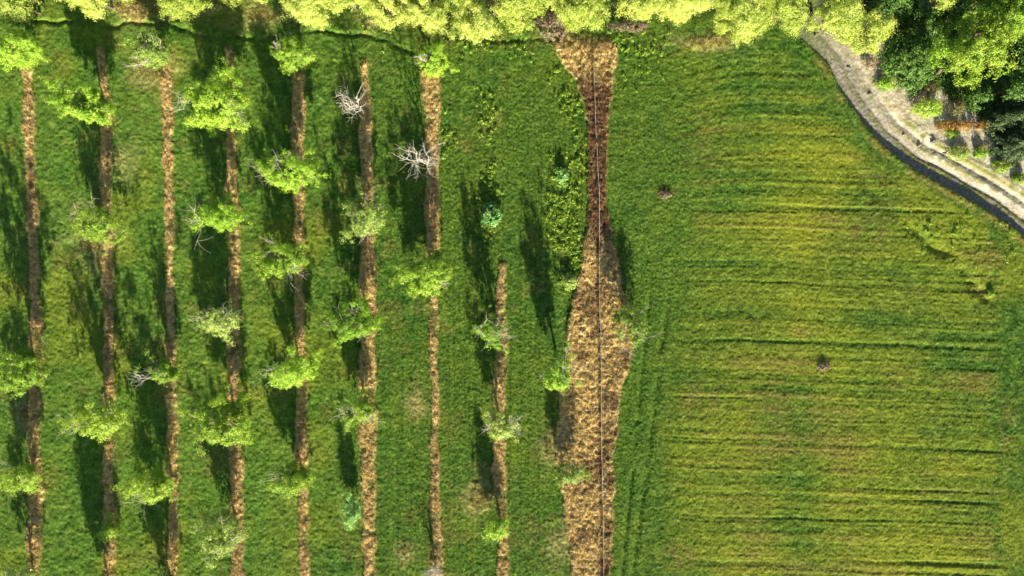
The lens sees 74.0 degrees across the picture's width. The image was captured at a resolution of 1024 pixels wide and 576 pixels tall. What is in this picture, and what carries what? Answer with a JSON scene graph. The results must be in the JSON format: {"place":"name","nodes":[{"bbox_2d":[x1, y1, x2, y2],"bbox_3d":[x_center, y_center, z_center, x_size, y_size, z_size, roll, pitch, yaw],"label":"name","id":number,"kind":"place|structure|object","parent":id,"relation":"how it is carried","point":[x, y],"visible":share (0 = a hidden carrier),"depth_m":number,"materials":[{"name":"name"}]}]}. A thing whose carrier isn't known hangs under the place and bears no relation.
{"place":"outdoors","nodes":[
{"label":"outdoors","id":0,"kind":"place"},
{"bbox_2d":[0,0,1023,575],"bbox_3d":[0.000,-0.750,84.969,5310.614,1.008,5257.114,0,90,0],"label":"ground","id":1,"kind":"structure","parent":0,"point":[750,348],"depth_m":84.97,"materials":[{"name":"green plant"}]},
{"bbox_2d":[0,462,42,495],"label":"orchard tree","id":2,"kind":"object","parent":1,"relation":"on","point":[23,478],"visible":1,"depth_m":80.35,"materials":[{"name":"green plant"}]},
{"bbox_2d":[0,563,42,575],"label":"orchard tree","id":3,"kind":"object","parent":1,"relation":"on","point":[16,571],"visible":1,"depth_m":81.80,"materials":[{"name":"green plant"}]},
{"bbox_2d":[0,0,44,24],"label":"hedgerow tree","id":4,"kind":"object","parent":1,"relation":"on","point":[21,10],"visible":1,"depth_m":80.29,"materials":[{"name":"green plant"}]},
{"bbox_2d":[0,345,49,400],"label":"orchard tree","id":5,"kind":"object","parent":1,"relation":"on","point":[28,360],"visible":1,"depth_m":79.03,"materials":[{"name":"green plant"}]},
{"bbox_2d":[0,26,49,73],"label":"orchard tree","id":6,"kind":"object","parent":1,"relation":"on","point":[21,49],"visible":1,"depth_m":80.41,"materials":[{"name":"green plant"}]},
{"bbox_2d":[39,75,116,127],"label":"orchard tree","id":7,"kind":"object","parent":1,"relation":"on","point":[95,107],"visible":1,"depth_m":80.47,"materials":[{"name":"green plant"}]},
{"bbox_2d":[66,0,112,21],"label":"hedgerow tree","id":8,"kind":"object","parent":1,"relation":"on","point":[94,8],"visible":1,"depth_m":79.93,"materials":[{"name":"green plant"}]},
{"bbox_2d":[53,396,133,442],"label":"orchard tree","id":9,"kind":"object","parent":1,"relation":"on","point":[101,426],"visible":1,"depth_m":79.78,"materials":[{"name":"green plant"}]},
{"bbox_2d":[68,192,134,254],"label":"orchard tree","id":10,"kind":"object","parent":1,"relation":"on","point":[92,227],"visible":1,"depth_m":81.59,"materials":[{"name":"green plant"}]},
{"bbox_2d":[94,511,118,544],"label":"orchard tree","id":11,"kind":"object","parent":1,"relation":"on","point":[108,532],"visible":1,"depth_m":82.55,"materials":[{"name":"green plant"}]},
{"bbox_2d":[119,0,132,3],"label":"hedgerow tree","id":12,"kind":"object","parent":1,"relation":"on","point":[125,1],"visible":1,"depth_m":81.43,"materials":[{"name":"green plant"}]},
{"bbox_2d":[109,459,177,520],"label":"orchard tree","id":13,"kind":"object","parent":1,"relation":"on","point":[156,485],"visible":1,"depth_m":79.97,"materials":[{"name":"green plant"}]},
{"bbox_2d":[119,26,172,71],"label":"orchard tree","id":14,"kind":"object","parent":1,"relation":"on","point":[148,50],"visible":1,"depth_m":81.36,"materials":[{"name":"green plant"}]},
{"bbox_2d":[130,350,182,389],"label":"orchard tree","id":15,"kind":"object","parent":1,"relation":"on","point":[167,371],"visible":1,"depth_m":81.10,"materials":[{"name":"green plant"}]},
{"bbox_2d":[157,0,204,23],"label":"hedgerow tree","id":16,"kind":"object","parent":1,"relation":"on","point":[179,7],"visible":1,"depth_m":79.50,"materials":[{"name":"green plant"}]},
{"bbox_2d":[166,56,250,138],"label":"orchard tree","id":17,"kind":"object","parent":1,"relation":"on","point":[233,101],"visible":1,"depth_m":79.37,"materials":[{"name":"green plant"}]},
{"bbox_2d":[170,381,253,456],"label":"orchard tree","id":18,"kind":"object","parent":1,"relation":"on","point":[226,412],"visible":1,"depth_m":79.99,"materials":[{"name":"green plant"}]},
{"bbox_2d":[189,297,243,346],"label":"orchard tree","id":19,"kind":"object","parent":1,"relation":"on","point":[219,321],"visible":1,"depth_m":80.41,"materials":[{"name":"green plant"}]},
{"bbox_2d":[195,0,241,13],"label":"hedgerow tree","id":20,"kind":"object","parent":1,"relation":"on","point":[227,3],"visible":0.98,"depth_m":81.56,"materials":[{"name":"green plant"}]},
{"bbox_2d":[189,506,248,569],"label":"orchard tree","id":21,"kind":"object","parent":1,"relation":"on","point":[225,522],"visible":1,"depth_m":80.75,"materials":[{"name":"green plant"}]},
{"bbox_2d":[184,186,254,252],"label":"orchard tree","id":22,"kind":"object","parent":1,"relation":"on","point":[225,211],"visible":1,"depth_m":79.63,"materials":[{"name":"green plant"}]},
{"bbox_2d":[238,0,268,6],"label":"hedgerow tree","id":23,"kind":"object","parent":1,"relation":"on","point":[264,1],"visible":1,"depth_m":82.63,"materials":[{"name":"green plant"}]},
{"bbox_2d":[250,228,309,291],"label":"orchard tree","id":24,"kind":"object","parent":1,"relation":"on","point":[291,257],"visible":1,"depth_m":80.36,"materials":[{"name":"green plant"}]},
{"bbox_2d":[258,460,315,499],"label":"orchard tree","id":25,"kind":"object","parent":1,"relation":"on","point":[295,478],"visible":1,"depth_m":81.27,"materials":[{"name":"green plant"}]},
{"bbox_2d":[244,144,330,193],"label":"orchard tree","id":26,"kind":"object","parent":1,"relation":"on","point":[291,166],"visible":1,"depth_m":79.61,"materials":[{"name":"green plant"}]},
{"bbox_2d":[255,344,323,389],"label":"orchard tree","id":27,"kind":"object","parent":1,"relation":"on","point":[302,367],"visible":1,"depth_m":79.37,"materials":[{"name":"green plant"}]},
{"bbox_2d":[268,30,316,75],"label":"orchard tree","id":28,"kind":"object","parent":1,"relation":"on","point":[294,49],"visible":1,"depth_m":80.20,"materials":[{"name":"green plant"}]},
{"bbox_2d":[277,0,330,30],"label":"hedgerow tree","id":29,"kind":"object","parent":1,"relation":"on","point":[306,12],"visible":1,"depth_m":79.75,"materials":[{"name":"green plant"}]},
{"bbox_2d":[325,0,368,15],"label":"hedgerow tree","id":30,"kind":"object","parent":1,"relation":"on","point":[337,4],"visible":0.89,"depth_m":79.71,"materials":[{"name":"green plant"}]},
{"bbox_2d":[337,491,362,530],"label":"orchard tree","id":31,"kind":"object","parent":1,"relation":"on","point":[353,513],"visible":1,"depth_m":82.60,"materials":[{"name":"green plant"}]},
{"bbox_2d":[335,83,369,123],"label":"bare tree","id":32,"kind":"object","parent":1,"relation":"on","point":[359,108],"visible":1,"depth_m":81.19,"materials":[{"name":"grey wood"}]},
{"bbox_2d":[322,293,387,348],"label":"orchard tree","id":33,"kind":"object","parent":1,"relation":"on","point":[365,324],"visible":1,"depth_m":80.39,"materials":[{"name":"green plant"}]},
{"bbox_2d":[330,388,386,431],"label":"orchard tree","id":34,"kind":"object","parent":1,"relation":"on","point":[364,410],"visible":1,"depth_m":81.34,"materials":[{"name":"green plant"}]},
{"bbox_2d":[339,189,387,246],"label":"orchard tree","id":35,"kind":"object","parent":1,"relation":"on","point":[360,214],"visible":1,"depth_m":80.38,"materials":[{"name":"green plant"}]},
{"bbox_2d":[356,0,374,14],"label":"hedgerow tree","id":36,"kind":"object","parent":1,"relation":"on","point":[364,4],"visible":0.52,"depth_m":80.00,"materials":[{"name":"green plant"}]},
{"bbox_2d":[18,0,727,575],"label":"dry grass","id":37,"kind":"structure","parent":1,"relation":"on","point":[586,428],"depth_m":84.75,"materials":[{"name":"brown plant"}]},
{"bbox_2d":[360,0,407,32],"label":"hedgerow tree","id":38,"kind":"object","parent":1,"relation":"on","point":[377,10],"visible":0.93,"depth_m":79.94,"materials":[{"name":"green plant"}]},
{"bbox_2d":[394,140,445,180],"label":"bare tree","id":39,"kind":"object","parent":1,"relation":"on","point":[426,162],"visible":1,"depth_m":80.34,"materials":[{"name":"grey wood"}]},
{"bbox_2d":[388,249,454,299],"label":"orchard tree","id":40,"kind":"object","parent":1,"relation":"on","point":[424,280],"visible":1,"depth_m":80.27,"materials":[{"name":"green plant"}]},
{"bbox_2d":[398,0,449,39],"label":"hedgerow tree","id":41,"kind":"object","parent":1,"relation":"on","point":[417,14],"visible":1,"depth_m":79.05,"materials":[{"name":"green plant"}]},
{"bbox_2d":[422,561,443,575],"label":"bare bush","id":42,"kind":"object","parent":1,"relation":"on","point":[435,568],"visible":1,"depth_m":82.97,"materials":[{"name":"grey plant"}]},
{"bbox_2d":[412,40,459,78],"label":"orchard tree","id":43,"kind":"object","parent":1,"relation":"on","point":[435,62],"visible":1,"depth_m":81.29,"materials":[{"name":"green plant"}]},
{"bbox_2d":[442,0,506,45],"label":"hedgerow tree","id":44,"kind":"object","parent":1,"relation":"on","point":[475,21],"visible":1,"depth_m":78.79,"materials":[{"name":"yellow plant"}]},
{"bbox_2d":[479,201,503,227],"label":"shrub","id":45,"kind":"object","parent":1,"relation":"on","point":[490,209],"visible":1,"depth_m":84.12,"materials":[{"name":"green plant"}]},
{"bbox_2d":[470,304,514,354],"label":"orchard tree","id":46,"kind":"object","parent":1,"relation":"on","point":[486,327],"visible":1,"depth_m":80.40,"materials":[{"name":"green plant"}]},
{"bbox_2d":[481,510,511,541],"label":"orchard tree","id":47,"kind":"object","parent":1,"relation":"on","point":[496,528],"visible":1,"depth_m":81.90,"materials":[{"name":"green plant"}]},
{"bbox_2d":[480,402,526,443],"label":"orchard tree","id":48,"kind":"object","parent":1,"relation":"on","point":[505,425],"visible":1,"depth_m":80.86,"materials":[{"name":"green plant"}]},
{"bbox_2d":[493,0,547,35],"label":"hedgerow tree","id":49,"kind":"object","parent":1,"relation":"on","point":[517,11],"visible":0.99,"depth_m":78.97,"materials":[{"name":"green plant"}]},
{"bbox_2d":[543,0,556,13],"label":"hedgerow tree","id":50,"kind":"object","parent":1,"relation":"on","point":[552,3],"visible":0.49,"depth_m":80.07,"materials":[{"name":"green plant"}]},
{"bbox_2d":[534,10,569,41],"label":"thicket","id":51,"kind":"object","parent":1,"relation":"on","point":[549,26],"visible":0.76,"depth_m":84.37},
{"bbox_2d":[555,167,568,185],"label":"shrub","id":52,"kind":"object","parent":1,"relation":"on","point":[563,174],"visible":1,"depth_m":84.39,"materials":[{"name":"green plant"}]},
{"bbox_2d":[540,339,584,391],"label":"orchard tree","id":53,"kind":"object","parent":1,"relation":"on","point":[557,376],"visible":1,"depth_m":79.86,"materials":[{"name":"green plant"}]},
{"bbox_2d":[560,271,577,290],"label":"shrub","id":54,"kind":"object","parent":1,"relation":"on","point":[568,282],"visible":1,"depth_m":84.55,"materials":[{"name":"green plant"}]},
{"bbox_2d":[554,460,591,487],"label":"orchard tree","id":55,"kind":"object","parent":1,"relation":"on","point":[565,476],"visible":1,"depth_m":82.17,"materials":[{"name":"green plant"}]},
{"bbox_2d":[554,0,613,33],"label":"hedgerow tree","id":56,"kind":"object","parent":1,"relation":"on","point":[577,12],"visible":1,"depth_m":78.53,"materials":[{"name":"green plant"}]},
{"bbox_2d":[594,84,603,575],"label":"pipe","id":57,"kind":"object","parent":1,"relation":"on","point":[600,330],"visible":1,"depth_m":84.58,"materials":[{"name":"metal"}]},
{"bbox_2d":[606,17,649,35],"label":"thicket","id":58,"kind":"object","parent":1,"relation":"on","point":[641,24],"visible":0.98,"depth_m":84.53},
{"bbox_2d":[608,300,660,358],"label":"orchard tree","id":59,"kind":"object","parent":1,"relation":"on","point":[634,328],"visible":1,"depth_m":82.01,"materials":[{"name":"green plant"}]},
{"bbox_2d":[610,0,660,22],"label":"hedgerow tree","id":60,"kind":"object","parent":1,"relation":"on","point":[642,9],"visible":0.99,"depth_m":79.26,"materials":[{"name":"yellow plant"}]},
{"bbox_2d":[652,0,671,11],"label":"hedgerow tree","id":61,"kind":"object","parent":1,"relation":"on","point":[661,2],"visible":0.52,"depth_m":78.77,"materials":[{"name":"yellow plant"}]},
{"bbox_2d":[658,189,674,198],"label":"shrub","id":62,"kind":"object","parent":1,"relation":"on","point":[662,194],"visible":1,"depth_m":84.74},
{"bbox_2d":[654,0,718,26],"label":"hedgerow tree","id":63,"kind":"object","parent":1,"relation":"on","point":[676,10],"visible":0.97,"depth_m":78.88,"materials":[{"name":"yellow plant"}]},
{"bbox_2d":[361,11,1015,293],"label":"weeds","id":64,"kind":"object","parent":1,"relation":"on","point":[560,219],"visible":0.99,"depth_m":84.89,"materials":[{"name":"green plant"}]},
{"bbox_2d":[709,0,770,48],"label":"hedgerow tree","id":65,"kind":"object","parent":1,"relation":"on","point":[737,17],"visible":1,"depth_m":78.48,"materials":[{"name":"yellow plant"}]},
{"bbox_2d":[759,0,809,38],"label":"hedgerow tree","id":66,"kind":"object","parent":1,"relation":"on","point":[777,9],"visible":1,"depth_m":78.61,"materials":[{"name":"yellow plant"}]},
{"bbox_2d":[818,361,830,370],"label":"shrub","id":67,"kind":"object","parent":1,"relation":"on","point":[824,365],"visible":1,"depth_m":84.64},
{"bbox_2d":[805,0,867,45],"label":"hedgerow tree","id":68,"kind":"object","parent":1,"relation":"on","point":[837,21],"visible":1,"depth_m":77.89,"materials":[{"name":"yellow plant"}]},
{"bbox_2d":[861,56,878,70],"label":"shrub","id":69,"kind":"object","parent":1,"relation":"on","point":[872,60],"visible":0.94,"depth_m":84.11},
{"bbox_2d":[844,8,897,57],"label":"hedgerow tree","id":70,"kind":"object","parent":1,"relation":"on","point":[880,25],"visible":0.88,"depth_m":78.59,"materials":[{"name":"yellow plant"}]},
{"bbox_2d":[874,74,899,91],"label":"shrub","id":71,"kind":"object","parent":1,"relation":"on","point":[885,84],"visible":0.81,"depth_m":84.36,"materials":[{"name":"green plant"}]},
{"bbox_2d":[867,0,920,29],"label":"broadleaf tree","id":72,"kind":"object","parent":1,"relation":"on","point":[889,7],"visible":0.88,"depth_m":81.07,"materials":[{"name":"green plant"}]},
{"bbox_2d":[876,31,939,97],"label":"broadleaf tree","id":73,"kind":"object","parent":1,"relation":"on","point":[906,65],"visible":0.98,"depth_m":80.57,"materials":[{"name":"green plant"}]},
{"bbox_2d":[910,88,928,103],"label":"shrub","id":74,"kind":"object","parent":1,"relation":"on","point":[918,96],"visible":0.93,"depth_m":84.01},
{"bbox_2d":[893,0,951,44],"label":"broadleaf tree","id":75,"kind":"object","parent":1,"relation":"on","point":[924,19],"visible":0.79,"depth_m":81.11,"materials":[{"name":"green plant"}]},
{"bbox_2d":[910,96,942,120],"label":"shrub","id":76,"kind":"object","parent":1,"relation":"on","point":[930,107],"visible":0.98,"depth_m":83.90,"materials":[{"name":"green plant"}]},
{"bbox_2d":[917,79,940,97],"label":"shrub","id":77,"kind":"object","parent":1,"relation":"on","point":[932,90],"visible":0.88,"depth_m":84.07,"materials":[{"name":"brown plant"}]},
{"bbox_2d":[902,0,956,25],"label":"broadleaf tree","id":78,"kind":"object","parent":1,"relation":"on","point":[943,4],"visible":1,"depth_m":76.76,"materials":[{"name":"green plant"}]},
{"bbox_2d":[864,0,1023,141],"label":"undergrowth","id":79,"kind":"object","parent":1,"relation":"on","point":[986,105],"visible":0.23,"depth_m":84.88,"materials":[{"name":"green plant"}]},
{"bbox_2d":[926,32,963,68],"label":"broadleaf tree","id":80,"kind":"object","parent":1,"relation":"on","point":[942,48],"visible":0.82,"depth_m":77.71,"materials":[{"name":"green plant"}]},
{"bbox_2d":[944,127,961,138],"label":"shrub","id":81,"kind":"object","parent":1,"relation":"on","point":[951,132],"visible":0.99,"depth_m":84.57,"materials":[{"name":"green plant"}]},
{"bbox_2d":[947,97,967,117],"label":"shrub","id":82,"kind":"object","parent":1,"relation":"on","point":[961,107],"visible":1,"depth_m":83.88,"materials":[{"name":"brown plant"}]},
{"bbox_2d":[947,144,972,162],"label":"shrub","id":83,"kind":"object","parent":1,"relation":"on","point":[965,154],"visible":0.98,"depth_m":84.45,"materials":[{"name":"green plant"}]},
{"bbox_2d":[935,119,989,132],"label":"hedge","id":84,"kind":"object","parent":1,"relation":"on","point":[942,124],"visible":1,"depth_m":84.27,"materials":[{"name":"orange plant"}]},
{"bbox_2d":[942,0,996,34],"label":"broadleaf tree","id":85,"kind":"object","parent":1,"relation":"on","point":[961,6],"visible":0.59,"depth_m":80.24,"materials":[{"name":"green plant"}]},
{"bbox_2d":[935,1,1020,89],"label":"broadleaf tree","id":86,"kind":"object","parent":1,"relation":"on","point":[972,60],"visible":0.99,"depth_m":75.74,"materials":[{"name":"green plant"}]},
{"bbox_2d":[963,85,994,113],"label":"broadleaf tree","id":87,"kind":"object","parent":1,"relation":"on","point":[974,97],"visible":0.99,"depth_m":82.16,"materials":[{"name":"green plant"}]},
{"bbox_2d":[973,145,988,158],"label":"shrub","id":88,"kind":"object","parent":1,"relation":"on","point":[979,153],"visible":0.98,"depth_m":84.55,"materials":[{"name":"green plant"}]},
{"bbox_2d":[987,288,996,297],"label":"shrub","id":89,"kind":"object","parent":1,"relation":"on","point":[991,292],"visible":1,"depth_m":84.79,"materials":[{"name":"green plant"}]},
{"bbox_2d":[970,0,1023,41],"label":"broadleaf tree","id":90,"kind":"object","parent":1,"relation":"on","point":[1013,10],"visible":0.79,"depth_m":75.80,"materials":[{"name":"green plant"}]},
{"bbox_2d":[990,159,1012,174],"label":"shrub","id":91,"kind":"object","parent":1,"relation":"on","point":[1003,167],"visible":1,"depth_m":84.45,"materials":[{"name":"green plant"}]},
{"bbox_2d":[980,107,1023,136],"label":"conifer","id":92,"kind":"object","parent":1,"relation":"on","point":[998,122],"visible":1,"depth_m":82.88,"materials":[{"name":"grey plant"}]},
{"bbox_2d":[987,126,1023,168],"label":"conifer","id":93,"kind":"object","parent":1,"relation":"on","point":[1011,148],"visible":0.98,"depth_m":83.27,"materials":[{"name":"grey plant"}]},
{"bbox_2d":[993,64,1023,101],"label":"broadleaf tree","id":94,"kind":"object","parent":1,"relation":"on","point":[1015,93],"visible":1,"depth_m":79.88,"materials":[{"name":"green plant"}]},
{"bbox_2d":[993,98,1023,132],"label":"conifer","id":95,"kind":"object","parent":1,"relation":"on","point":[1013,105],"visible":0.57,"depth_m":83.48,"materials":[{"name":"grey plant"}]},
{"bbox_2d":[1011,170,1023,184],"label":"shrub","id":96,"kind":"object","parent":1,"relation":"on","point":[1015,177],"visible":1,"depth_m":84.59,"materials":[{"name":"green plant"}]},
{"bbox_2d":[809,29,1023,234],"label":"dirt track","id":97,"kind":"structure","parent":0,"point":[887,118],"depth_m":85.24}
]}

